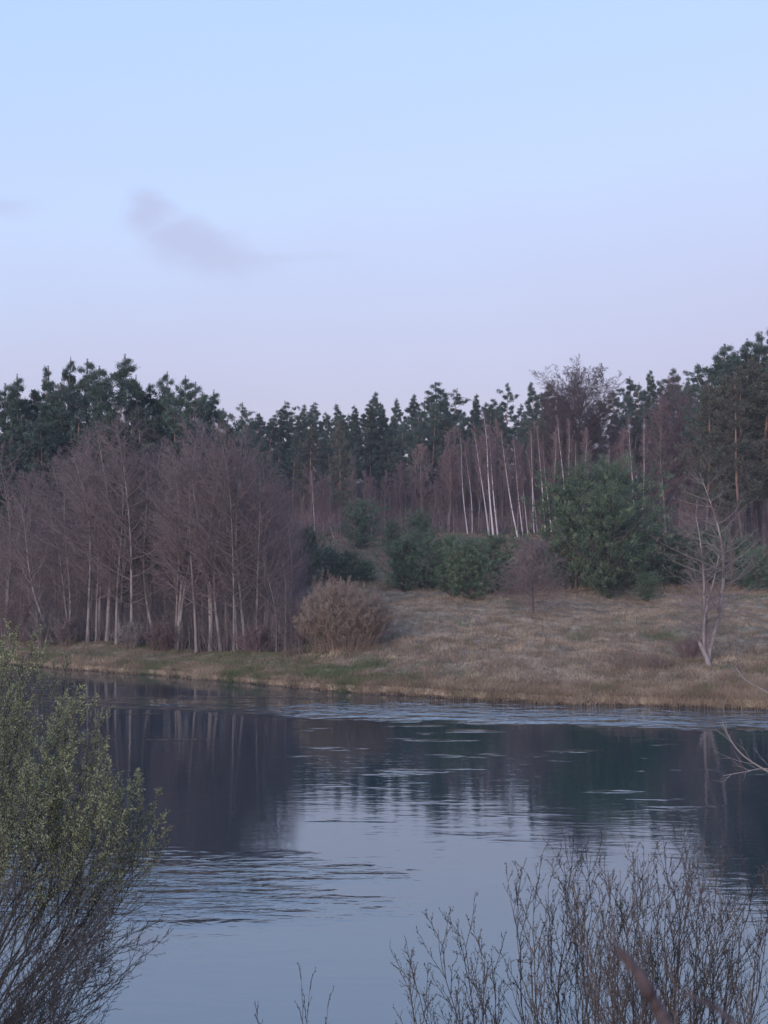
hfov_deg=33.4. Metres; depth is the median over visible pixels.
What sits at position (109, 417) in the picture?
pine tree
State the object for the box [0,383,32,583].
pine tree
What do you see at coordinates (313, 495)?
white birch
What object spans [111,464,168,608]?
bare alder
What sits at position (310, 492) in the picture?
young birch
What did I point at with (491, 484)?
young birch
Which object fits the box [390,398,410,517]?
pine tree
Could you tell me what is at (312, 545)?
young pine
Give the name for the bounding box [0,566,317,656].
undergrowth
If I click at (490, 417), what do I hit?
pine tree
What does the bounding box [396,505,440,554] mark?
young pine
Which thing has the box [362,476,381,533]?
bare tree
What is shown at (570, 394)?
bare tree
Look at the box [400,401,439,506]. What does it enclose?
pine tree
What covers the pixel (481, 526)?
undergrowth
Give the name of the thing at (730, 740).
overhanging branch
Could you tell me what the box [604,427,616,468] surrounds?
young birch
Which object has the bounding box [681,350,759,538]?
pine tree
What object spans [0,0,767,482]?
sky
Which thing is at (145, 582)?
bare alder
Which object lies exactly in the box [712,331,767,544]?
pine tree
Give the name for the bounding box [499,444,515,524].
young birch
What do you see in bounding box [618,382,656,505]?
pine tree
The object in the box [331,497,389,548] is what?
young pine
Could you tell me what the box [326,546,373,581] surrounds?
young pine
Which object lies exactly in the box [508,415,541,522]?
pine tree
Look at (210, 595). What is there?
bare alder
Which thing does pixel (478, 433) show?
pine tree
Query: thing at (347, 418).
pine tree
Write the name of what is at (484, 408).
pine tree
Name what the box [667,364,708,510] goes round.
pine tree
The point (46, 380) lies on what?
pine tree
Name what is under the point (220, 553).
bare alder
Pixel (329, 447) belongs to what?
pine tree
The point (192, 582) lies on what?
bare alder
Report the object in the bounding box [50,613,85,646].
brush bush
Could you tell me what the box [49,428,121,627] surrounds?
bare alder
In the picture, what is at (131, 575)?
bare alder
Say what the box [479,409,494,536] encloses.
white birch
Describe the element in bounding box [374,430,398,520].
pine tree
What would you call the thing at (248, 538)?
bare alder
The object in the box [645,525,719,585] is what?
young pine
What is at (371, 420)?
pine tree
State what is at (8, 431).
pine tree
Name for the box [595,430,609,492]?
young birch
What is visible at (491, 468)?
white birch
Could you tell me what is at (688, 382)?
pine tree
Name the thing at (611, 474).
young pine
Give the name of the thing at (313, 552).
undergrowth
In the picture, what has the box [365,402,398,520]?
pine tree
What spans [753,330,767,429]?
pine tree
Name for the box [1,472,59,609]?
bare alder
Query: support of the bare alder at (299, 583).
on the ground at (481, 611)
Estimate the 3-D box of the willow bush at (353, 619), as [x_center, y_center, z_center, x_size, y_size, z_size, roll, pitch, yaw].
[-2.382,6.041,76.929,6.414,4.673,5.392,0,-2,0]
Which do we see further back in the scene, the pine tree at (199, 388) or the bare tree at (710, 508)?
the bare tree at (710, 508)
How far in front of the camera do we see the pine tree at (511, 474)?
232.68 m
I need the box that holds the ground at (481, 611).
[0,479,767,709]
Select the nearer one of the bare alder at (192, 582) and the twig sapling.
the twig sapling
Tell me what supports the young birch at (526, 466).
on the ground at (481, 611)
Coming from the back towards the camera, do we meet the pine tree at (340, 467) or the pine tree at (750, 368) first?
the pine tree at (340, 467)
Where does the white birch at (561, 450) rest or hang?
on the ground at (481, 611)
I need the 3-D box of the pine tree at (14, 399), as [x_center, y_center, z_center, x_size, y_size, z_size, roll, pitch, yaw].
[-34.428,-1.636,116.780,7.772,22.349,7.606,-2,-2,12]
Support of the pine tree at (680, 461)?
on the ground at (481, 611)
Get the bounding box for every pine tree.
[0,373,47,601]
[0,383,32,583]
[0,389,58,535]
[0,407,47,617]
[0,413,93,609]
[0,418,36,520]
[0,421,78,607]
[2,382,76,604]
[2,411,96,610]
[18,365,70,587]
[29,357,86,598]
[37,407,104,594]
[47,413,110,604]
[49,358,114,595]
[56,365,133,584]
[60,402,154,610]
[97,355,163,445]
[102,374,166,490]
[106,406,193,606]
[131,415,203,606]
[132,383,182,457]
[134,371,197,567]
[144,406,225,608]
[158,375,214,542]
[165,414,257,598]
[170,380,266,540]
[180,421,220,598]
[184,426,285,603]
[191,389,243,455]
[207,408,269,496]
[225,402,257,438]
[231,411,258,468]
[240,418,269,471]
[242,417,272,502]
[251,413,266,526]
[257,414,289,517]
[257,418,280,514]
[262,441,293,520]
[263,407,311,515]
[267,402,322,523]
[274,429,313,514]
[282,411,315,519]
[283,404,313,521]
[284,410,335,523]
[288,428,317,516]
[290,426,339,526]
[296,402,334,509]
[303,414,338,519]
[309,433,343,529]
[317,419,356,540]
[318,412,333,507]
[319,424,348,512]
[324,415,362,525]
[332,404,362,515]
[333,415,368,518]
[342,407,374,501]
[342,441,365,527]
[343,403,392,513]
[349,409,396,517]
[359,427,385,498]
[360,391,390,503]
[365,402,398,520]
[373,415,409,508]
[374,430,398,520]
[377,425,424,523]
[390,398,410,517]
[390,417,420,516]
[396,414,435,509]
[397,382,470,521]
[397,422,429,513]
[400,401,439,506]
[402,394,423,510]
[409,402,451,521]
[426,388,473,518]
[427,417,464,517]
[435,398,456,506]
[435,416,470,519]
[437,413,483,521]
[452,423,482,522]
[457,393,482,517]
[460,425,491,524]
[463,414,487,517]
[467,408,518,523]
[470,402,494,514]
[478,414,523,522]
[480,399,531,512]
[482,384,536,519]
[486,432,515,525]
[498,446,518,487]
[507,403,539,514]
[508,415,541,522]
[515,382,553,522]
[515,392,555,517]
[516,419,552,517]
[535,384,566,507]
[571,412,613,485]
[595,390,631,455]
[603,416,633,481]
[610,376,649,505]
[617,409,658,503]
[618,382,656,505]
[633,368,687,510]
[633,370,668,509]
[639,418,683,522]
[640,380,685,501]
[659,411,689,505]
[665,377,698,517]
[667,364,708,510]
[670,379,715,495]
[672,382,746,552]
[674,373,761,549]
[677,343,737,533]
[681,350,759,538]
[682,421,706,490]
[700,364,767,550]
[703,366,767,552]
[703,375,767,556]
[706,338,767,548]
[708,356,767,549]
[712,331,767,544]
[750,390,767,516]
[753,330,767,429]
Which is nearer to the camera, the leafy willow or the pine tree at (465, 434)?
the leafy willow
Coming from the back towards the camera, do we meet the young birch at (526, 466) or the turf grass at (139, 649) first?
the young birch at (526, 466)
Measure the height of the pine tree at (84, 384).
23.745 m
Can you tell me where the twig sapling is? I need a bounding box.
[254,963,333,1023]
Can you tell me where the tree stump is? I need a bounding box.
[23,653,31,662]
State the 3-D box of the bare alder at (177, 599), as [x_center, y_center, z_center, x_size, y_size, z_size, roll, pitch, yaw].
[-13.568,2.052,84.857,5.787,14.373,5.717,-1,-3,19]
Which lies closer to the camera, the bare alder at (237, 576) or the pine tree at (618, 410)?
the bare alder at (237, 576)
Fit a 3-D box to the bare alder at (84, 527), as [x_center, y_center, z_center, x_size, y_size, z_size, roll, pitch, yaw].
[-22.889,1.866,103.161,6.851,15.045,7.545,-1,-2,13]
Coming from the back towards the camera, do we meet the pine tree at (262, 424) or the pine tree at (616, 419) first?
the pine tree at (262, 424)
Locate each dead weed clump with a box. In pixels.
[591,649,675,670]
[672,636,702,660]
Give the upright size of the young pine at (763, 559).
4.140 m
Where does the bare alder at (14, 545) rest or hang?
on the ground at (481, 611)
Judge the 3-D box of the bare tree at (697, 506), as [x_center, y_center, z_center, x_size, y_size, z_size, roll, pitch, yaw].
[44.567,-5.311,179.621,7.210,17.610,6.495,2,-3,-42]
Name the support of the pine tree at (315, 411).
on the ground at (481, 611)
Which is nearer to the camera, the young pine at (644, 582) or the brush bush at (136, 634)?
the brush bush at (136, 634)
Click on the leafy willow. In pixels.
(65, 827)
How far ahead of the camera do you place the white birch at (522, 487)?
187.12 m
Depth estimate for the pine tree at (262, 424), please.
224.66 m
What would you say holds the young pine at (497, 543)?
on the ground at (481, 611)
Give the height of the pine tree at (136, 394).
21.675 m
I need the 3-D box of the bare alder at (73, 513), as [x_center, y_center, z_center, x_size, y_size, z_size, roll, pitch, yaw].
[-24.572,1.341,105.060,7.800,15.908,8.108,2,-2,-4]
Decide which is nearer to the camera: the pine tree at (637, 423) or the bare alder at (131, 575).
the bare alder at (131, 575)
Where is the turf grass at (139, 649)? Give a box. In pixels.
[0,636,323,680]
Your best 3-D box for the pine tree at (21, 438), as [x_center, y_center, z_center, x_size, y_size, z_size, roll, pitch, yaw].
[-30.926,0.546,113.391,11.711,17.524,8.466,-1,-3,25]
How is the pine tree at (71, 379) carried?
on the ground at (481, 611)
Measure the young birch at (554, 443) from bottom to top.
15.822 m
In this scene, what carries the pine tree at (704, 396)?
on the ground at (481, 611)
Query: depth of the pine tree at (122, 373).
124.19 m
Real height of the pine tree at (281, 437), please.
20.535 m
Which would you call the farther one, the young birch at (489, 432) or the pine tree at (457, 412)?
the pine tree at (457, 412)
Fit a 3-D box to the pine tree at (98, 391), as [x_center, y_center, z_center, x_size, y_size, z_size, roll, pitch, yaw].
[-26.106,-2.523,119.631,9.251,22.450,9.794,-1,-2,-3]
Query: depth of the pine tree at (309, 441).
202.12 m
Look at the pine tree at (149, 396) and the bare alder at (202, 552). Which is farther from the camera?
the pine tree at (149, 396)
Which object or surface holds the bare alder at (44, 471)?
on the ground at (481, 611)
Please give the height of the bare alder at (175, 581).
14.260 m
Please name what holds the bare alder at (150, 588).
on the ground at (481, 611)
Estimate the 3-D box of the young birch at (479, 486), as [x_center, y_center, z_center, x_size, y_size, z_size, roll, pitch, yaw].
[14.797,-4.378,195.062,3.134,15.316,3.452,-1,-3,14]
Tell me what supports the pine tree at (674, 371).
on the ground at (481, 611)
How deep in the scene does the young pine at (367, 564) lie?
128.33 m
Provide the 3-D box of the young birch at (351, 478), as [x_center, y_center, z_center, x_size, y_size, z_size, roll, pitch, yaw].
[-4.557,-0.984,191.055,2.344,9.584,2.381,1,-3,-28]
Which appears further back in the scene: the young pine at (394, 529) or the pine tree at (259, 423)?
the pine tree at (259, 423)
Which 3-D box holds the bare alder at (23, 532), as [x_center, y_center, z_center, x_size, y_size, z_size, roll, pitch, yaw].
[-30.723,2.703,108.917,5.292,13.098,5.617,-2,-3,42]
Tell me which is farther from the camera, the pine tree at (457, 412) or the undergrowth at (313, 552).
the pine tree at (457, 412)
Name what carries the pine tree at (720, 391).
on the ground at (481, 611)
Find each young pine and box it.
[287,522,338,585]
[317,544,346,578]
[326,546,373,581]
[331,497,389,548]
[355,558,380,582]
[372,532,433,591]
[375,516,407,550]
[392,526,453,588]
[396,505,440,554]
[412,525,485,596]
[437,535,509,599]
[462,528,525,593]
[496,454,645,589]
[535,518,582,584]
[547,444,678,587]
[549,475,661,598]
[620,500,679,586]
[630,570,664,601]
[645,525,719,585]
[675,521,758,583]
[695,535,767,587]
[727,545,767,590]
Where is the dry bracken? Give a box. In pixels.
[284,528,767,594]
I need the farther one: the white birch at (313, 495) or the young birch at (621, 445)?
the white birch at (313, 495)
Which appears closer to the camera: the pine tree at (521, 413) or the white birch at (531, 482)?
the white birch at (531, 482)
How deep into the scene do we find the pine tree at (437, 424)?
213.83 m
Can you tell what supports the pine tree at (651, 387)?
on the ground at (481, 611)
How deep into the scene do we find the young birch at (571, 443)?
190.04 m
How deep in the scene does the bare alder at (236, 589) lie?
81.75 m
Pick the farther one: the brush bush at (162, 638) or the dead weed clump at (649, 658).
the brush bush at (162, 638)
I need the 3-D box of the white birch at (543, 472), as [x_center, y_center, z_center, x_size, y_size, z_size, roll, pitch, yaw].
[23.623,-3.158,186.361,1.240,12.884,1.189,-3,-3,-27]
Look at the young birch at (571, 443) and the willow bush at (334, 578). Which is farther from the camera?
the young birch at (571, 443)
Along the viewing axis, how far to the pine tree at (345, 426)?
218.41 m
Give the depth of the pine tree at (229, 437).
108.03 m
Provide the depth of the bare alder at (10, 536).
96.91 m
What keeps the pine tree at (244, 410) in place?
on the ground at (481, 611)
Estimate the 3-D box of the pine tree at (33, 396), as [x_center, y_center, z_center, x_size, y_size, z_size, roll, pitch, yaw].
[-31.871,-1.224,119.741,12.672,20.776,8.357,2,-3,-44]
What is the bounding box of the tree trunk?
[694,634,710,665]
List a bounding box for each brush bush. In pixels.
[0,587,37,644]
[19,603,64,646]
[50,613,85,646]
[110,620,149,646]
[141,622,178,651]
[233,622,278,652]
[270,591,310,646]
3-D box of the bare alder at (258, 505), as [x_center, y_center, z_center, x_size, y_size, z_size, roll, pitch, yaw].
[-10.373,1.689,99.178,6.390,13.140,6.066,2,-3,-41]
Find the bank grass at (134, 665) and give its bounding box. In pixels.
[1,649,767,709]
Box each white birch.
[309,471,315,532]
[458,431,467,533]
[464,448,472,533]
[469,423,488,533]
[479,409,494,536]
[487,435,497,534]
[498,429,517,535]
[510,437,522,534]
[515,442,527,532]
[525,447,537,532]
[527,427,535,533]
[535,423,545,526]
[541,448,551,527]
[551,431,559,506]
[553,414,565,501]
[565,418,573,477]
[571,441,578,476]
[582,429,590,509]
[606,441,611,470]
[625,416,635,502]
[639,414,647,508]
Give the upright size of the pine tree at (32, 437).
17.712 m
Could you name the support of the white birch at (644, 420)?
on the ground at (481, 611)
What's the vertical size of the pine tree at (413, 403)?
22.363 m
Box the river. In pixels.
[0,665,767,1023]
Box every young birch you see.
[295,466,310,526]
[305,472,318,524]
[344,458,358,521]
[345,474,359,513]
[361,470,371,515]
[418,477,426,512]
[439,430,464,531]
[439,464,451,521]
[445,426,467,529]
[455,453,465,527]
[462,437,477,527]
[463,442,477,522]
[472,434,487,530]
[478,424,504,531]
[485,446,496,528]
[486,418,507,524]
[494,456,508,511]
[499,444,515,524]
[507,438,525,531]
[512,443,528,525]
[522,437,536,517]
[524,450,541,507]
[533,442,548,526]
[535,447,552,523]
[544,428,564,517]
[562,438,579,500]
[577,428,595,487]
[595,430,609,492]
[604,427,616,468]
[608,421,621,472]
[612,428,631,501]
[617,426,638,506]
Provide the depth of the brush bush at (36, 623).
89.01 m
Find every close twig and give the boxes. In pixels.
[614,945,674,1023]
[682,991,736,1023]
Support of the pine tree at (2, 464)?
on the ground at (481, 611)
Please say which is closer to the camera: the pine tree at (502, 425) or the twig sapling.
the twig sapling
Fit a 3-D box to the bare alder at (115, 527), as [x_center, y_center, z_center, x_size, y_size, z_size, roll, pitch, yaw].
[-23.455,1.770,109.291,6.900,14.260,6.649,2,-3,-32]
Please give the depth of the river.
30.72 m
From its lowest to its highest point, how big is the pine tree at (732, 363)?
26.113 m
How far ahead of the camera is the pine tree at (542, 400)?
220.52 m
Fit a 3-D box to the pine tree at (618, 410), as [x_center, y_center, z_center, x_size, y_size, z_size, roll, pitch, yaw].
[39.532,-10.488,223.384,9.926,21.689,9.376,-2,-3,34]
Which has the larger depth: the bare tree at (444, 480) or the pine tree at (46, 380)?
the bare tree at (444, 480)
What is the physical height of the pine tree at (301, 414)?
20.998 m
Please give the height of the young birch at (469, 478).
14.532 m
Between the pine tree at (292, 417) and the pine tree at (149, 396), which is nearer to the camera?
the pine tree at (149, 396)
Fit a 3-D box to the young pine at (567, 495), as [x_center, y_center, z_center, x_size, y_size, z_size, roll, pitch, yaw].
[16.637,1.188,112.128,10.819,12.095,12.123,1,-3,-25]
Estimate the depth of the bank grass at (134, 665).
64.52 m
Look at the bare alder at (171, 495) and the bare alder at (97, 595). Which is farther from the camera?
the bare alder at (171, 495)
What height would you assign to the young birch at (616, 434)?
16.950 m
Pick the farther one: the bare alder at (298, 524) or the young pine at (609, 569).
the young pine at (609, 569)
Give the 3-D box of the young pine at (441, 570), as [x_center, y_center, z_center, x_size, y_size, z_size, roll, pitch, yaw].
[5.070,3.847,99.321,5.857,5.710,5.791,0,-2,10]
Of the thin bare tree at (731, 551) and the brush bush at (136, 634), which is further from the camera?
the thin bare tree at (731, 551)
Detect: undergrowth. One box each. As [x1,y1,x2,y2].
[0,505,341,611]
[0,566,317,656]
[240,447,766,520]
[283,496,767,537]
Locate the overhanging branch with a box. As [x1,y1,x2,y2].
[709,660,767,785]
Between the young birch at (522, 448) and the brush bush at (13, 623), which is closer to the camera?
the brush bush at (13, 623)
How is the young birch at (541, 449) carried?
on the ground at (481, 611)
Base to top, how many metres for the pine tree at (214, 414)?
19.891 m
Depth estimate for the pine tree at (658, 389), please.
218.35 m
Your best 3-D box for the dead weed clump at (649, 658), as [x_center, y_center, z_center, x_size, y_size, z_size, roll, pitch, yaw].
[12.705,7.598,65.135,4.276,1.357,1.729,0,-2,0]
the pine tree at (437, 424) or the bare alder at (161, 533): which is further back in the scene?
the pine tree at (437, 424)
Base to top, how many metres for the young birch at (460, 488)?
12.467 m
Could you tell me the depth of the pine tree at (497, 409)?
229.09 m
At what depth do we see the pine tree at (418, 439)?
209.27 m
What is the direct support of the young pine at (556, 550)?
on the ground at (481, 611)
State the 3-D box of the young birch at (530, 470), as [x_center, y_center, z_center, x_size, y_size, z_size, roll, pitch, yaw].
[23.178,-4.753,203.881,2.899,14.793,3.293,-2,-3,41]
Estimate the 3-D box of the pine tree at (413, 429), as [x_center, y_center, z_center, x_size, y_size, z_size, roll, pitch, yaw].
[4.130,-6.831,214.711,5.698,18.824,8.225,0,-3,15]
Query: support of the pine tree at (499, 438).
on the ground at (481, 611)
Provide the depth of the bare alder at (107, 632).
87.98 m
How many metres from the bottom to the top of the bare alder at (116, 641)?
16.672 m
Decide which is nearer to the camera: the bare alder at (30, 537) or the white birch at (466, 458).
the bare alder at (30, 537)
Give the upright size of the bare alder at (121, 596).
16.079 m
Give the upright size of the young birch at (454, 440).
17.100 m
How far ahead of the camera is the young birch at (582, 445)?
186.86 m
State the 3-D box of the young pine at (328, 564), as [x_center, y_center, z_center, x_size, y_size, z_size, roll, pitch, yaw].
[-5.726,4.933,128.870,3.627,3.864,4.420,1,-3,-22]
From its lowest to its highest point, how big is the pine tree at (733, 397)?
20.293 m
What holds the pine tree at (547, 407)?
on the ground at (481, 611)
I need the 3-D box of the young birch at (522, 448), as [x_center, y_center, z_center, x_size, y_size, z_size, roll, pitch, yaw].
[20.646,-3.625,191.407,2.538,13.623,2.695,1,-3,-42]
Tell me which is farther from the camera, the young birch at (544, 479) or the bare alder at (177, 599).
the young birch at (544, 479)
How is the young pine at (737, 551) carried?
on the ground at (481, 611)
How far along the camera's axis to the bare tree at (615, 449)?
188.10 m
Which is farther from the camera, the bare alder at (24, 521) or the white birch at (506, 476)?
the white birch at (506, 476)
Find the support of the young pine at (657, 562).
on the ground at (481, 611)
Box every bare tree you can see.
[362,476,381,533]
[404,443,444,519]
[432,449,465,532]
[484,536,573,615]
[514,356,634,514]
[515,381,620,503]
[602,441,634,530]
[637,397,693,532]
[638,373,705,527]
[651,459,767,663]
[672,415,713,531]
[676,486,699,542]
[707,484,732,542]
[726,536,735,605]
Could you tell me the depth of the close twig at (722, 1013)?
0.86 m
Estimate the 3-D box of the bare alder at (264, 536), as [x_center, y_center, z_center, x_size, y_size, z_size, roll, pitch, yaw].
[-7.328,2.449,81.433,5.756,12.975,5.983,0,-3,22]
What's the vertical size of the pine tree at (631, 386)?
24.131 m
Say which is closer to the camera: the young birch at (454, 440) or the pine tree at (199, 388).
the pine tree at (199, 388)
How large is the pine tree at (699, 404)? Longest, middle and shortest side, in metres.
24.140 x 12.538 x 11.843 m
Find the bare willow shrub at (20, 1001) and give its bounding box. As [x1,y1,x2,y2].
[0,815,172,1023]
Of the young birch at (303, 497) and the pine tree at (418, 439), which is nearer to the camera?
the young birch at (303, 497)
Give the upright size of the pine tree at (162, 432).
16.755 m
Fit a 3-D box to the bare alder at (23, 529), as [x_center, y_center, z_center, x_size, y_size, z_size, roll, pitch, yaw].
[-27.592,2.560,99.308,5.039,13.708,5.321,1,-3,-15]
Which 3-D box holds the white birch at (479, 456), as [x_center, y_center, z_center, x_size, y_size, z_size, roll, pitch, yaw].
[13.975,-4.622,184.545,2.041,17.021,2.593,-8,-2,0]
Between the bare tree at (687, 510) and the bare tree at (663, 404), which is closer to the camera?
the bare tree at (687, 510)
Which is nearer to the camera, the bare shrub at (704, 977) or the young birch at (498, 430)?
the bare shrub at (704, 977)
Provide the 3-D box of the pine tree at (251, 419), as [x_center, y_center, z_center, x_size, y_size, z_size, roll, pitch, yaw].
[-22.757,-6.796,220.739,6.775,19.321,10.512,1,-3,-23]
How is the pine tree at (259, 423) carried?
on the ground at (481, 611)
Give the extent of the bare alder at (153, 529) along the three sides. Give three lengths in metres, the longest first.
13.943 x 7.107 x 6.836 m
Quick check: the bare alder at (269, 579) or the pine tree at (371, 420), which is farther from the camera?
the pine tree at (371, 420)
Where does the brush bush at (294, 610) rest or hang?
on the ground at (481, 611)
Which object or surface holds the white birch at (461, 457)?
on the ground at (481, 611)
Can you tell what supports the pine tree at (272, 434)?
on the ground at (481, 611)
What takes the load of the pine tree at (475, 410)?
on the ground at (481, 611)
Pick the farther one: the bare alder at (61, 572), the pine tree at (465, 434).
the pine tree at (465, 434)
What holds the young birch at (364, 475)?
on the ground at (481, 611)
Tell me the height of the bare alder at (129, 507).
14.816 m
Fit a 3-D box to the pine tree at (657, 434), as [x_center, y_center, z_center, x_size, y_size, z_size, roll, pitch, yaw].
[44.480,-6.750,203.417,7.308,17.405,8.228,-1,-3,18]
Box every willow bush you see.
[292,575,396,652]
[310,568,349,640]
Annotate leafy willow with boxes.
[0,618,173,1023]
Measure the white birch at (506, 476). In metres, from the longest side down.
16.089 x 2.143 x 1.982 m
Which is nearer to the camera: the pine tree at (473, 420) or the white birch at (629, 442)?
the white birch at (629, 442)
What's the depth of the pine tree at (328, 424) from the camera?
219.68 m
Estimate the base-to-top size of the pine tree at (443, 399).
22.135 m
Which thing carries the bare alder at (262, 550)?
on the ground at (481, 611)
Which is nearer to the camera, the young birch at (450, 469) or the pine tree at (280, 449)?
the young birch at (450, 469)
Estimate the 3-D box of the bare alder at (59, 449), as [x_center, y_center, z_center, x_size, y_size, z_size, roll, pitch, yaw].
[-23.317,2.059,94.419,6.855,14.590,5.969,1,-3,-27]
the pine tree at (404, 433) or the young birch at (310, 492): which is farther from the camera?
the pine tree at (404, 433)
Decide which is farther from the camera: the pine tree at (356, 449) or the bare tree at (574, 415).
the pine tree at (356, 449)
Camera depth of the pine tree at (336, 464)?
207.87 m
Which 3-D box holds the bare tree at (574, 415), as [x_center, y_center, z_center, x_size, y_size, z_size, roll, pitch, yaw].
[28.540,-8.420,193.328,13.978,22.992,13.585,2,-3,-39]
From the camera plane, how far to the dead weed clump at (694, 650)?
67.86 m
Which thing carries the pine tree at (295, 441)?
on the ground at (481, 611)
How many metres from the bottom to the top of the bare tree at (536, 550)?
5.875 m
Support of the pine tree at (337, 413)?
on the ground at (481, 611)
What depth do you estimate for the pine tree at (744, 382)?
145.06 m
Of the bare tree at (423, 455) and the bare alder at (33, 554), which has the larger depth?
the bare tree at (423, 455)
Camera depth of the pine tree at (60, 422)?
113.35 m
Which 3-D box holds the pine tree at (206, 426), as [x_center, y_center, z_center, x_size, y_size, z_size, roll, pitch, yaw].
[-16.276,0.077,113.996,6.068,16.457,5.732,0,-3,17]
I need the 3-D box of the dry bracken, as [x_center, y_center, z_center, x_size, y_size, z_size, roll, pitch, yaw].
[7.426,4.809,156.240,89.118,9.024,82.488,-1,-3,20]
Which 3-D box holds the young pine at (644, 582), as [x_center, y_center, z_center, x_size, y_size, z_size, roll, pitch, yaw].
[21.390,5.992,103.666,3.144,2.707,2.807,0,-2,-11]
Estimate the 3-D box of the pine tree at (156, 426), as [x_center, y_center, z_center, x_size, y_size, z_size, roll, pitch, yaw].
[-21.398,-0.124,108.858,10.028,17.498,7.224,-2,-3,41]
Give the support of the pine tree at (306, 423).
on the ground at (481, 611)
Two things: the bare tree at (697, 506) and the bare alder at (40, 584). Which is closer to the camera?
the bare alder at (40, 584)
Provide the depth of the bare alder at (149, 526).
108.20 m
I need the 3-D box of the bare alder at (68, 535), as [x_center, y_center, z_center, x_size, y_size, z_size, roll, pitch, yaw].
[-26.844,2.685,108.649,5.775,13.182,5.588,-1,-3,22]
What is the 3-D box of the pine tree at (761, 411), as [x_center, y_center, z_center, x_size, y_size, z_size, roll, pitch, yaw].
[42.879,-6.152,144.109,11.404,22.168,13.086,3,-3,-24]
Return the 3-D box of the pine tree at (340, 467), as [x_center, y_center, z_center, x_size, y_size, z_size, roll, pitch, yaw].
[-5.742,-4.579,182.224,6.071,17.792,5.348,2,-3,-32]
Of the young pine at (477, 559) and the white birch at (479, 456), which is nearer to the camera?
the young pine at (477, 559)
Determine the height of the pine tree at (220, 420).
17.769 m
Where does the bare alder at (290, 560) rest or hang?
on the ground at (481, 611)
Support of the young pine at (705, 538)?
on the ground at (481, 611)
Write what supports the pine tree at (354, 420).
on the ground at (481, 611)
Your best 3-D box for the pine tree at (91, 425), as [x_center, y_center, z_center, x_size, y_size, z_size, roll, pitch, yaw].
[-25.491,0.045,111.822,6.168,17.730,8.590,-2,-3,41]
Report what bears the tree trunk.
on the ground at (481, 611)
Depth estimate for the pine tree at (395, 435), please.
213.22 m
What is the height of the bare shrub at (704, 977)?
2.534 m
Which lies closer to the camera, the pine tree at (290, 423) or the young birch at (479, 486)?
the young birch at (479, 486)
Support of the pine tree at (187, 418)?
on the ground at (481, 611)
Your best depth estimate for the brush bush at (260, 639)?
78.19 m
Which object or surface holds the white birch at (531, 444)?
on the ground at (481, 611)
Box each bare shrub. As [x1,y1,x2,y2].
[389,822,767,1023]
[568,915,767,1023]
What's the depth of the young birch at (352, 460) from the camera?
203.70 m
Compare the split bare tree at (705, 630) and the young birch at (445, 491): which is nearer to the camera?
the split bare tree at (705, 630)
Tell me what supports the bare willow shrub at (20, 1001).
on the ground at (481, 611)
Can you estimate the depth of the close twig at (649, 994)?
0.79 m
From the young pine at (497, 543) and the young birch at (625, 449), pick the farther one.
the young birch at (625, 449)
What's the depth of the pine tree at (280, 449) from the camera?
211.40 m
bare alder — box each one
[0,436,55,634]
[0,459,61,629]
[0,474,48,617]
[0,499,50,620]
[0,509,17,636]
[0,521,35,617]
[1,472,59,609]
[1,487,57,641]
[13,474,57,600]
[14,511,60,632]
[19,445,96,612]
[19,463,75,618]
[20,457,97,638]
[31,469,85,616]
[40,435,112,617]
[42,428,146,641]
[45,435,120,642]
[45,445,140,621]
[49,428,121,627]
[54,415,145,641]
[57,442,141,639]
[76,404,169,644]
[79,436,169,644]
[80,414,176,641]
[84,462,137,597]
[94,444,174,613]
[98,429,190,634]
[102,443,182,643]
[110,452,187,598]
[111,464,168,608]
[114,448,163,608]
[132,417,245,652]
[134,439,203,643]
[139,412,239,649]
[139,437,231,647]
[140,436,202,611]
[150,456,183,609]
[154,420,260,651]
[159,451,233,631]
[168,433,236,613]
[175,420,269,647]
[176,437,257,651]
[179,462,252,631]
[181,422,283,649]
[185,434,283,650]
[187,443,267,634]
[191,435,280,650]
[210,446,305,643]
[222,451,313,648]
[226,451,290,613]
[230,485,266,617]
[246,470,318,643]
[249,542,288,650]
[252,492,299,614]
[263,508,312,621]
[263,511,312,644]
[270,555,302,651]
[281,561,308,607]
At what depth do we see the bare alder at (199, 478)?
102.43 m
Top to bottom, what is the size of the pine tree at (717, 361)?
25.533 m
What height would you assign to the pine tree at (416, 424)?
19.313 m
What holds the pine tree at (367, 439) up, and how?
on the ground at (481, 611)
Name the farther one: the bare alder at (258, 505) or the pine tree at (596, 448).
the pine tree at (596, 448)
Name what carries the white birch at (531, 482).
on the ground at (481, 611)
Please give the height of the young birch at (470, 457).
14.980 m
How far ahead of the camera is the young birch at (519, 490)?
186.39 m
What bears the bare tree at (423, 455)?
on the ground at (481, 611)
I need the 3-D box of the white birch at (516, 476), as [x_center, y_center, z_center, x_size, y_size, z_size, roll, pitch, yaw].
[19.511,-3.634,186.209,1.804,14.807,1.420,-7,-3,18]
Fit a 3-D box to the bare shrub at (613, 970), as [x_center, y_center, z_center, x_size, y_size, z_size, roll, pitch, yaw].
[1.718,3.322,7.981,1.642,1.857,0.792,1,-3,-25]
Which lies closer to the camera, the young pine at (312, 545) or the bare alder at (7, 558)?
the bare alder at (7, 558)
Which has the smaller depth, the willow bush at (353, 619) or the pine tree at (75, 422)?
the willow bush at (353, 619)

